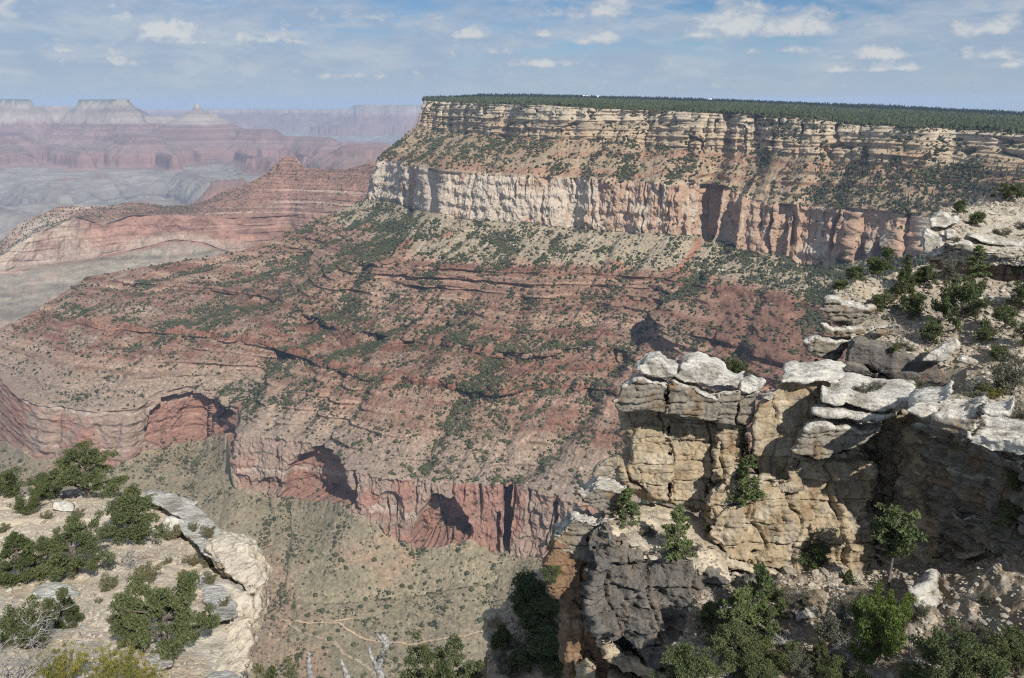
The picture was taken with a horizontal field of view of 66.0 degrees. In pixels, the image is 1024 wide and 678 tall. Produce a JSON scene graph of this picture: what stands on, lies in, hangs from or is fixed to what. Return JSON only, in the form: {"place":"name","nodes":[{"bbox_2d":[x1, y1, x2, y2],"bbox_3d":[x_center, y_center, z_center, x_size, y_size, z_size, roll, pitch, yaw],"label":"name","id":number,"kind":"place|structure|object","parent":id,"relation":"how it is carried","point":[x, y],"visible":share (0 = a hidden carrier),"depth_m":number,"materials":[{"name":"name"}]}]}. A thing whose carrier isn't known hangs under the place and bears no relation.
{"place":"outdoors","nodes":[
{"label":"outdoors","id":0,"kind":"place"},
{"bbox_2d":[0,491,232,677],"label":"sandy ledge ground","id":1,"kind":"structure","parent":0,"point":[220,635],"depth_m":30.19,"materials":[{"name":"sand"}]},
{"bbox_2d":[0,466,25,497],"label":"juniper shrub","id":2,"kind":"object","parent":1,"relation":"on","point":[11,486],"visible":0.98,"depth_m":45.20,"materials":[{"name":"green plant"}]},
{"bbox_2d":[0,530,46,587],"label":"juniper tree","id":3,"kind":"object","parent":1,"relation":"on","point":[24,559],"visible":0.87,"depth_m":31.82,"materials":[{"name":"green plant"}]},
{"bbox_2d":[7,489,41,515],"bbox_3d":[-25.638,8.675,41.686,1.904,1.348,1.744,11,20,31],"label":"juniper shrub","id":4,"kind":"object","parent":1,"relation":"on","point":[34,501],"visible":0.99,"depth_m":41.43,"materials":[{"name":"green plant"}]},
{"bbox_2d":[0,640,53,677],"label":"dead brush","id":5,"kind":"object","parent":1,"relation":"on","point":[19,669],"visible":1,"depth_m":19.48,"materials":[{"name":"grey wood"}]},
{"bbox_2d":[0,587,68,648],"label":"juniper shrub","id":6,"kind":"object","parent":1,"relation":"on","point":[11,613],"visible":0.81,"depth_m":23.97,"materials":[{"name":"green plant"}]},
{"bbox_2d":[0,588,81,654],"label":"dead brush","id":7,"kind":"object","parent":1,"relation":"on","point":[34,637],"visible":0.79,"depth_m":23.42,"materials":[{"name":"grey wood"}]},
{"bbox_2d":[20,470,62,498],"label":"pinyon pine","id":8,"kind":"object","parent":1,"relation":"on","point":[43,481],"visible":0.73,"depth_m":44.73,"materials":[{"name":"green plant"}]},
{"bbox_2d":[31,582,80,601],"bbox_3d":[-17.951,9.966,31.116,1.671,1.485,4.421,-13,21,-36],"label":"pale outcrop","id":9,"kind":"object","parent":1,"relation":"on","point":[48,589],"visible":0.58,"depth_m":30.38,"materials":[{"name":"stone"}]},
{"bbox_2d":[28,640,90,677],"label":"rabbitbrush shrub","id":10,"kind":"object","parent":1,"relation":"on","point":[72,673],"visible":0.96,"depth_m":19.70,"materials":[{"name":"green plant"}]},
{"bbox_2d":[52,587,84,628],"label":"young fir tree","id":11,"kind":"object","parent":1,"relation":"on","point":[74,617],"visible":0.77,"depth_m":26.20,"materials":[{"name":"green plant"}]},
{"bbox_2d":[23,509,115,587],"bbox_3d":[-17.909,8.737,32.166,3.172,3.102,3.366,9,19,27],"label":"pinyon pine","id":12,"kind":"object","parent":1,"relation":"on","point":[53,547],"visible":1,"depth_m":32.05,"materials":[{"name":"green plant"}]},
{"bbox_2d":[47,439,130,498],"bbox_3d":[-24.210,7.742,44.803,4.514,3.477,3.888,15,22,40],"label":"pinyon pine","id":13,"kind":"object","parent":1,"relation":"on","point":[69,474],"visible":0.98,"depth_m":44.43,"materials":[{"name":"green plant"}]},
{"bbox_2d":[80,639,144,677],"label":"rabbitbrush shrub","id":14,"kind":"object","parent":1,"relation":"on","point":[127,670],"visible":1,"depth_m":18.58,"materials":[{"name":"green plant"}]},
{"bbox_2d":[108,607,143,648],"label":"pinyon pine","id":15,"kind":"object","parent":1,"relation":"on","point":[126,633],"visible":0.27,"depth_m":23.81,"materials":[{"name":"green plant"}]},
{"bbox_2d":[96,482,164,544],"bbox_3d":[-17.683,8.297,36.256,3.027,3.425,2.822,5,18,18],"label":"juniper tree","id":16,"kind":"object","parent":1,"relation":"on","point":[129,504],"visible":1,"depth_m":35.94,"materials":[{"name":"green plant"}]},
{"bbox_2d":[128,560,164,583],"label":"sage tuft","id":17,"kind":"object","parent":1,"relation":"on","point":[147,577],"visible":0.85,"depth_m":31.81,"materials":[{"name":"green plant"}]},
{"bbox_2d":[107,568,220,660],"bbox_3d":[-10.523,8.674,24.210,2.943,3.014,3.111,9,19,28],"label":"pinyon pine","id":18,"kind":"object","parent":1,"relation":"on","point":[166,604],"visible":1,"depth_m":23.70,"materials":[{"name":"green plant"}]},
{"bbox_2d":[143,490,222,540],"bbox_3d":[-17.680,9.246,42.697,2.528,3.232,13.600,-15,22,-40],"label":"white ledge rock","id":19,"kind":"object","parent":1,"relation":"on","point":[179,508],"visible":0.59,"depth_m":42.03,"materials":[{"name":"stone"}]},
{"bbox_2d":[178,519,222,562],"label":"flat slab","id":20,"kind":"structure","parent":1,"relation":"on","point":[197,538],"depth_m":37.42,"materials":[{"name":"stone"}]},
{"bbox_2d":[198,571,237,621],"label":"flat slab","id":21,"kind":"structure","parent":1,"relation":"on","point":[215,592],"depth_m":29.71,"materials":[{"name":"stone"}]},
{"bbox_2d":[204,531,272,594],"bbox_3d":[-12.585,10.399,36.321,3.064,4.060,9.463,-7,18,-21],"label":"lip boulder","id":22,"kind":"object","parent":1,"relation":"on","point":[246,565],"visible":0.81,"depth_m":33.83,"materials":[{"name":"stone"}]},
{"bbox_2d":[217,579,269,677],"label":"lip boulder","id":23,"kind":"object","parent":1,"relation":"on","point":[245,628],"visible":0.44,"depth_m":30.94,"materials":[{"name":"stone"}]},
{"bbox_2d":[0,156,375,327],"bbox_3d":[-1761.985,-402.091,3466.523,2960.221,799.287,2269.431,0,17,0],"label":"red ridge hill","id":24,"kind":"structure","parent":0,"point":[44,265],"depth_m":3787.96,"materials":[{"name":"stone"}]},
{"bbox_2d":[0,157,373,253],"bbox_3d":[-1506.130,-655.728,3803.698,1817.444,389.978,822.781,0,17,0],"label":"ridge scrub vegetation","id":25,"kind":"object","parent":24,"relation":"on","point":[100,215],"visible":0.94,"depth_m":3926.71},
{"bbox_2d":[0,99,421,240],"bbox_3d":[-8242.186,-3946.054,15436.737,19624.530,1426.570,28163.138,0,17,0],"label":"canyon land","id":26,"kind":"structure","parent":0,"point":[95,152],"depth_m":10449.75,"materials":[{"name":"stone"}]},
{"bbox_2d":[0,101,1023,677],"bbox_3d":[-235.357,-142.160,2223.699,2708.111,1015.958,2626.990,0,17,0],"label":"canyon wall","id":27,"kind":"structure","parent":0,"point":[44,431],"depth_m":1718.76,"materials":[{"name":"stone"}]},
{"bbox_2d":[0,201,848,674],"bbox_3d":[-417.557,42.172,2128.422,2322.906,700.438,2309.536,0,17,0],"label":"talus rubble","id":28,"kind":"object","parent":27,"relation":"on","point":[460,365],"visible":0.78,"depth_m":1679.97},
{"bbox_2d":[0,99,1023,677],"bbox_3d":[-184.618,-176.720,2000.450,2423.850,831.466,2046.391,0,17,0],"label":"slope scrub vegetation","id":29,"kind":"object","parent":27,"relation":"on","point":[382,245],"visible":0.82,"depth_m":1790.93,"materials":[{"name":"plant"}]},
{"bbox_2d":[743,152,1022,298],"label":"slope pine forest","id":30,"kind":"object","parent":27,"relation":"on","point":[806,269],"visible":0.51,"depth_m":1653.57,"materials":[{"name":"plant"}]},
{"bbox_2d":[0,197,1023,677],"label":"loose gravel","id":31,"kind":"structure","parent":0,"point":[1000,295],"depth_m":57.44,"materials":[{"name":"gravel"}]},
{"bbox_2d":[866,256,894,279],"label":"pinyon pine","id":32,"kind":"object","parent":31,"relation":"on","point":[878,266],"visible":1,"depth_m":60.37,"materials":[{"name":"green plant"}]},
{"bbox_2d":[0,0,1023,111],"label":"sky","id":33,"kind":"structure","parent":0,"point":[152,54],"materials":[{"name":"blue"}]},
{"bbox_2d":[486,571,564,677],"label":"spur ground","id":34,"kind":"structure","parent":0,"point":[538,672],"depth_m":89.42,"materials":[{"name":"soil"}]},
{"bbox_2d":[480,608,513,677],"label":"spur crag","id":35,"kind":"structure","parent":34,"relation":"on","point":[492,618],"depth_m":93.41,"materials":[{"name":"stone"}]},
{"bbox_2d":[490,622,514,650],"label":"juniper tree","id":36,"kind":"object","parent":34,"relation":"on","point":[499,635],"visible":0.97,"depth_m":89.65,"materials":[{"name":"green plant"}]},
{"bbox_2d":[504,647,533,677],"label":"pinyon pine","id":37,"kind":"object","parent":34,"relation":"on","point":[518,661],"visible":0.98,"depth_m":86.00,"materials":[{"name":"green plant"}]},
{"bbox_2d":[507,586,541,620],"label":"pinyon pine","id":38,"kind":"object","parent":34,"relation":"on","point":[517,597],"visible":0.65,"depth_m":93.74,"materials":[{"name":"green plant"}]},
{"bbox_2d":[511,568,547,600],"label":"pinyon pine","id":39,"kind":"object","parent":34,"relation":"on","point":[523,581],"visible":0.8,"depth_m":94.97,"materials":[{"name":"green plant"}]},
{"bbox_2d":[515,603,554,631],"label":"pinyon pine","id":40,"kind":"object","parent":34,"relation":"on","point":[530,614],"visible":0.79,"depth_m":91.50,"materials":[{"name":"green plant"}]},
{"bbox_2d":[522,625,559,663],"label":"pinyon pine","id":41,"kind":"object","parent":34,"relation":"on","point":[542,647],"visible":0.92,"depth_m":86.13,"materials":[{"name":"green plant"}]},
{"bbox_2d":[529,595,559,624],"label":"pinyon pine","id":42,"kind":"object","parent":34,"relation":"on","point":[548,605],"visible":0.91,"depth_m":91.97,"materials":[{"name":"green plant"}]},
{"bbox_2d":[538,656,563,677],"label":"pinyon pine","id":43,"kind":"object","parent":34,"relation":"on","point":[554,668],"visible":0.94,"depth_m":84.59,"materials":[{"name":"green plant"}]},
{"bbox_2d":[541,476,729,677],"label":"grey bluff","id":44,"kind":"structure","parent":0,"point":[624,611],"depth_m":59.17,"materials":[{"name":"stone"}]},
{"bbox_2d":[592,455,619,477],"bbox_3d":[7.361,9.914,61.710,2.322,2.258,2.030,0,17,0],"label":"balanced boulder","id":45,"kind":"object","parent":44,"relation":"on","point":[604,467],"visible":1,"depth_m":60.85,"materials":[{"name":"stone"}]},
{"bbox_2d":[661,504,698,564],"bbox_3d":[12.191,14.485,58.046,3.000,4.731,2.730,-5,18,-18],"label":"young fir tree","id":46,"kind":"object","parent":44,"relation":"on","point":[672,535],"visible":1,"depth_m":57.80,"materials":[{"name":"green plant"}]},
{"bbox_2d":[599,503,730,585],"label":"rock","id":47,"kind":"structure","parent":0,"point":[656,521],"depth_m":61.21,"materials":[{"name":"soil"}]},
{"bbox_2d":[613,487,640,528],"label":"young fir tree","id":48,"kind":"object","parent":47,"relation":"on","point":[630,506],"visible":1,"depth_m":60.07,"materials":[{"name":"green plant"}]},
{"bbox_2d":[510,103,1020,133],"bbox_3d":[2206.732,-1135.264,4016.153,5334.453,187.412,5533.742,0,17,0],"label":"plateau land","id":49,"kind":"structure","parent":0,"point":[685,111],"depth_m":2208.60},
{"bbox_2d":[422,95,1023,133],"bbox_3d":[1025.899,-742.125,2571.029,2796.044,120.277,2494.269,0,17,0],"label":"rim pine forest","id":50,"kind":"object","parent":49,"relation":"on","point":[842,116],"visible":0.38,"depth_m":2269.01,"materials":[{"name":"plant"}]},
{"bbox_2d":[423,92,1023,116],"bbox_3d":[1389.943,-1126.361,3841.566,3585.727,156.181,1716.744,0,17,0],"label":"pine forest","id":51,"kind":"object","parent":49,"relation":"on","point":[924,108],"visible":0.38,"depth_m":3710.91,"materials":[{"name":"plant"}]},
{"bbox_2d":[698,409,948,576],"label":"cliff","id":52,"kind":"structure","parent":0,"point":[832,500],"depth_m":61.66,"materials":[{"name":"stone"}]},
{"bbox_2d":[613,351,765,512],"bbox_3d":[14.565,8.311,67.519,13.395,17.079,10.606,0,17,0],"label":"limestone pinnacle","id":53,"kind":"object","parent":52,"relation":"on","point":[685,438],"visible":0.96,"depth_m":64.04,"materials":[{"name":"stone"}]},
{"bbox_2d":[726,454,767,507],"bbox_3d":[18.032,10.950,60.309,2.888,4.465,2.581,11,20,32],"label":"shrub","id":54,"kind":"object","parent":52,"relation":"on","point":[744,465],"visible":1,"depth_m":60.26,"materials":[{"name":"green plant"}]},
{"bbox_2d":[750,359,845,479],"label":"brown buttress","id":55,"kind":"structure","parent":52,"relation":"on","point":[783,414],"depth_m":62.21,"materials":[{"name":"stone"}]},
{"bbox_2d":[790,372,916,459],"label":"layered block","id":56,"kind":"structure","parent":52,"relation":"on","point":[851,418],"depth_m":59.23,"materials":[{"name":"stone"}]},
{"bbox_2d":[907,380,1023,564],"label":"boulder parapet","id":57,"kind":"object","parent":52,"relation":"on","point":[967,492],"visible":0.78,"depth_m":55.15,"materials":[{"name":"stone"}]},
{"bbox_2d":[989,498,1023,539],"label":"juniper tree","id":58,"kind":"object","parent":57,"relation":"on","point":[1012,508],"visible":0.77,"depth_m":52.10,"materials":[{"name":"green plant"}]},
{"bbox_2d":[669,552,1023,677],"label":"gully ground","id":59,"kind":"structure","parent":0,"point":[1013,604],"depth_m":51.74,"materials":[{"name":"soil"}]},
{"bbox_2d":[650,640,724,677],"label":"pinyon pine","id":60,"kind":"object","parent":59,"relation":"on","point":[685,663],"visible":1,"depth_m":47.70,"materials":[{"name":"green plant"}]},
{"bbox_2d":[694,598,727,634],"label":"pinyon pine","id":61,"kind":"object","parent":59,"relation":"on","point":[706,616],"visible":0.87,"depth_m":54.13,"materials":[{"name":"green plant"}]},
{"bbox_2d":[705,618,761,677],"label":"pinyon pine","id":62,"kind":"object","parent":59,"relation":"on","point":[738,644],"visible":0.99,"depth_m":49.72,"materials":[{"name":"green plant"}]},
{"bbox_2d":[703,587,764,650],"bbox_3d":[14.862,18.598,52.377,3.802,5.324,3.242,-6,18,-18],"label":"young fir tree","id":63,"kind":"object","parent":59,"relation":"on","point":[740,598],"visible":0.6,"depth_m":51.64,"materials":[{"name":"green plant"}]},
{"bbox_2d":[735,653,780,677],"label":"pinyon pine","id":64,"kind":"object","parent":59,"relation":"on","point":[762,668],"visible":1,"depth_m":48.18,"materials":[{"name":"green plant"}]},
{"bbox_2d":[741,561,777,632],"bbox_3d":[17.021,17.968,54.247,2.784,5.374,3.076,1,17,3],"label":"young fir tree","id":65,"kind":"object","parent":59,"relation":"on","point":[764,579],"visible":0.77,"depth_m":54.07,"materials":[{"name":"green plant"}]},
{"bbox_2d":[757,606,783,642],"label":"young fir tree","id":66,"kind":"object","parent":59,"relation":"on","point":[768,613],"visible":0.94,"depth_m":52.65,"materials":[{"name":"green plant"}]},
{"bbox_2d":[751,634,809,675],"bbox_3d":[16.954,20.247,50.542,3.835,2.215,2.974,-12,21,-34],"label":"juniper shrub","id":67,"kind":"object","parent":59,"relation":"on","point":[782,658],"visible":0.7,"depth_m":50.25,"materials":[{"name":"green plant"}]},
{"bbox_2d":[779,586,815,609],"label":"grey shrub","id":68,"kind":"object","parent":59,"relation":"on","point":[803,601],"visible":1,"depth_m":55.50,"materials":[{"name":"green plant"}]},
{"bbox_2d":[786,645,822,677],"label":"grey shrub","id":69,"kind":"object","parent":59,"relation":"on","point":[798,665],"visible":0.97,"depth_m":49.30,"materials":[{"name":"green plant"}]},
{"bbox_2d":[797,542,831,569],"bbox_3d":[23.457,16.986,61.354,2.599,2.043,2.601,7,18,21],"label":"shrub","id":70,"kind":"object","parent":59,"relation":"on","point":[816,552],"visible":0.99,"depth_m":60.99,"materials":[{"name":"green plant"}]},
{"bbox_2d":[807,638,832,672],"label":"juniper tree","id":71,"kind":"object","parent":59,"relation":"on","point":[821,649],"visible":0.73,"depth_m":49.52,"materials":[{"name":"green plant"}]},
{"bbox_2d":[812,594,858,642],"bbox_3d":[20.848,18.120,50.659,2.961,3.759,2.760,7,18,21],"label":"grey shrub","id":72,"kind":"object","parent":59,"relation":"on","point":[825,631],"visible":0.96,"depth_m":50.65,"materials":[{"name":"green plant"}]},
{"bbox_2d":[816,651,877,677],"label":"juniper shrub","id":73,"kind":"object","parent":59,"relation":"on","point":[840,664],"visible":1,"depth_m":48.15,"materials":[{"name":"green plant"}]},
{"bbox_2d":[844,635,881,665],"bbox_3d":[22.064,19.419,49.344,2.052,1.638,2.079,-7,18,-23],"label":"green shrub","id":74,"kind":"object","parent":59,"relation":"on","point":[868,657],"visible":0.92,"depth_m":49.19,"materials":[{"name":"green plant"}]},
{"bbox_2d":[847,579,913,657],"bbox_3d":[23.182,17.623,48.989,3.485,4.619,4.490,-11,20,-33],"label":"green shrub","id":75,"kind":"object","parent":59,"relation":"on","point":[886,630],"visible":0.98,"depth_m":48.83,"materials":[{"name":"green plant"}]},
{"bbox_2d":[868,502,927,587],"bbox_3d":[27.107,14.906,55.759,3.323,6.574,3.650,-10,19,-30],"label":"tall pine tree","id":76,"kind":"object","parent":59,"relation":"on","point":[901,537],"visible":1,"depth_m":54.98,"materials":[{"name":"green plant"}]},
{"bbox_2d":[880,589,916,621],"bbox_3d":[25.130,17.447,51.382,2.377,2.659,2.578,2,17,8],"label":"green shrub","id":77,"kind":"object","parent":59,"relation":"on","point":[908,598],"visible":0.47,"depth_m":51.16,"materials":[{"name":"green plant"}]},
{"bbox_2d":[896,661,933,677],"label":"pinyon pine","id":78,"kind":"object","parent":59,"relation":"on","point":[912,670],"visible":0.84,"depth_m":46.23,"materials":[{"name":"green plant"}]},
{"bbox_2d":[904,568,942,607],"bbox_3d":[28.264,18.280,53.501,3.338,4.620,5.918,12,20,34],"label":"boulder","id":79,"kind":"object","parent":59,"relation":"on","point":[925,586],"depth_m":52.58,"materials":[{"name":"stone"}]},
{"bbox_2d":[907,618,1011,677],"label":"juniper tree","id":80,"kind":"object","parent":59,"relation":"on","point":[940,653],"visible":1,"depth_m":43.34,"materials":[{"name":"green plant"}]},
{"bbox_2d":[986,624,1023,674],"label":"pinyon pine","id":81,"kind":"object","parent":59,"relation":"on","point":[1013,652],"visible":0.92,"depth_m":44.73,"materials":[{"name":"green plant"}]},
{"bbox_2d":[833,266,1023,411],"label":"slope ground","id":82,"kind":"structure","parent":0,"point":[955,373],"depth_m":82.28,"materials":[{"name":"soil"}]},
{"bbox_2d":[802,333,850,360],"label":"bulging block","id":83,"kind":"structure","parent":82,"relation":"on","point":[824,347],"depth_m":82.83,"materials":[{"name":"stone"}]},
{"bbox_2d":[818,319,865,337],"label":"ledge slab","id":84,"kind":"structure","parent":82,"relation":"on","point":[826,327],"depth_m":84.36,"materials":[{"name":"stone"}]},
{"bbox_2d":[819,295,876,325],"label":"rounded boulder","id":85,"kind":"object","parent":82,"relation":"on","point":[838,308],"visible":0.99,"depth_m":85.33,"materials":[{"name":"stone"}]},
{"bbox_2d":[845,335,946,385],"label":"rock beam","id":86,"kind":"object","parent":82,"relation":"on","point":[878,356],"visible":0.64,"depth_m":78.00,"materials":[{"name":"stone"}]},
{"bbox_2d":[842,361,879,377],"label":"ledge slab","id":87,"kind":"structure","parent":86,"relation":"on","point":[855,367],"depth_m":77.04,"materials":[{"name":"stone"}]},
{"bbox_2d":[921,338,959,361],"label":"angular boulder","id":88,"kind":"object","parent":86,"relation":"on","point":[943,351],"visible":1,"depth_m":75.61,"materials":[{"name":"stone"}]},
{"bbox_2d":[890,252,916,296],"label":"conifer tree","id":89,"kind":"object","parent":82,"relation":"on","point":[907,271],"visible":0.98,"depth_m":87.57,"materials":[{"name":"green plant"}]},
{"bbox_2d":[898,292,927,318],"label":"pinyon pine","id":90,"kind":"object","parent":82,"relation":"on","point":[913,305],"visible":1,"depth_m":84.69,"materials":[{"name":"green plant"}]},
{"bbox_2d":[913,262,939,287],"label":"pinyon pine","id":91,"kind":"object","parent":82,"relation":"on","point":[924,273],"visible":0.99,"depth_m":87.85,"materials":[{"name":"green plant"}]},
{"bbox_2d":[918,316,944,343],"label":"pinyon pine","id":92,"kind":"object","parent":82,"relation":"on","point":[935,328],"visible":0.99,"depth_m":79.88,"materials":[{"name":"green plant"}]},
{"bbox_2d":[937,255,968,281],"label":"grey shrub","id":93,"kind":"object","parent":82,"relation":"on","point":[948,268],"visible":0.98,"depth_m":87.39,"materials":[{"name":"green plant"}]},
{"bbox_2d":[930,274,991,332],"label":"pinyon pine","id":94,"kind":"object","parent":82,"relation":"on","point":[967,294],"visible":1,"depth_m":79.54,"materials":[{"name":"green plant"}]},
{"bbox_2d":[965,245,991,278],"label":"young fir tree","id":95,"kind":"object","parent":82,"relation":"on","point":[974,264],"visible":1,"depth_m":86.76,"materials":[{"name":"green plant"}]},
{"bbox_2d":[990,304,1019,328],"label":"pinyon pine","id":96,"kind":"object","parent":82,"relation":"on","point":[1002,313],"visible":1,"depth_m":77.94,"materials":[{"name":"green plant"}]},
{"bbox_2d":[926,256,1023,282],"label":"undercut cliff","id":97,"kind":"structure","parent":0,"point":[1002,272],"depth_m":100.09,"materials":[{"name":"stone"}]},
{"bbox_2d":[930,196,1023,262],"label":"summit ledge ground","id":98,"kind":"structure","parent":0,"point":[983,231],"depth_m":100.79,"materials":[{"name":"stone"}]},
{"bbox_2d":[921,228,945,256],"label":"overhang slab","id":99,"kind":"structure","parent":98,"relation":"on","point":[932,243],"depth_m":96.37,"materials":[{"name":"stone"}]},
{"bbox_2d":[929,211,959,227],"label":"summit slab","id":100,"kind":"structure","parent":98,"relation":"on","point":[943,219],"depth_m":98.06,"materials":[{"name":"stone"}]},
{"bbox_2d":[944,239,1023,260],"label":"overhang slab","id":101,"kind":"structure","parent":98,"relation":"on","point":[965,245],"depth_m":94.13,"materials":[{"name":"stone"}]},
{"bbox_2d":[990,182,1023,201],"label":"pinyon pine","id":102,"kind":"object","parent":98,"relation":"on","point":[1010,192],"visible":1,"depth_m":112.08,"materials":[{"name":"green plant"}]},
{"bbox_2d":[948,369,1023,454],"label":"saddle ground","id":103,"kind":"structure","parent":0,"point":[977,371],"depth_m":68.11,"materials":[{"name":"soil"}]},
{"bbox_2d":[990,353,1023,395],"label":"shrub","id":104,"kind":"object","parent":103,"relation":"on","point":[1002,381],"visible":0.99,"depth_m":66.68,"materials":[{"name":"green plant"}]},
{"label":"near rim ground","id":105,"kind":"structure","parent":0,"visible":0},
{"bbox_2d":[250,656,300,677],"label":"juniper shrub","id":106,"kind":"object","parent":105,"relation":"on","point":[271,673],"visible":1,"depth_m":26.82,"materials":[{"name":"green plant"}]},
{"bbox_2d":[367,633,389,677],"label":"dead snag","id":107,"kind":"object","parent":105,"relation":"on","point":[377,662],"visible":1,"depth_m":21.38,"materials":[{"name":"grey wood"}]},
{"bbox_2d":[398,629,484,677],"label":"pinyon pine","id":108,"kind":"object","parent":105,"relation":"on","point":[443,665],"visible":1,"depth_m":30.79,"materials":[{"name":"green plant"}]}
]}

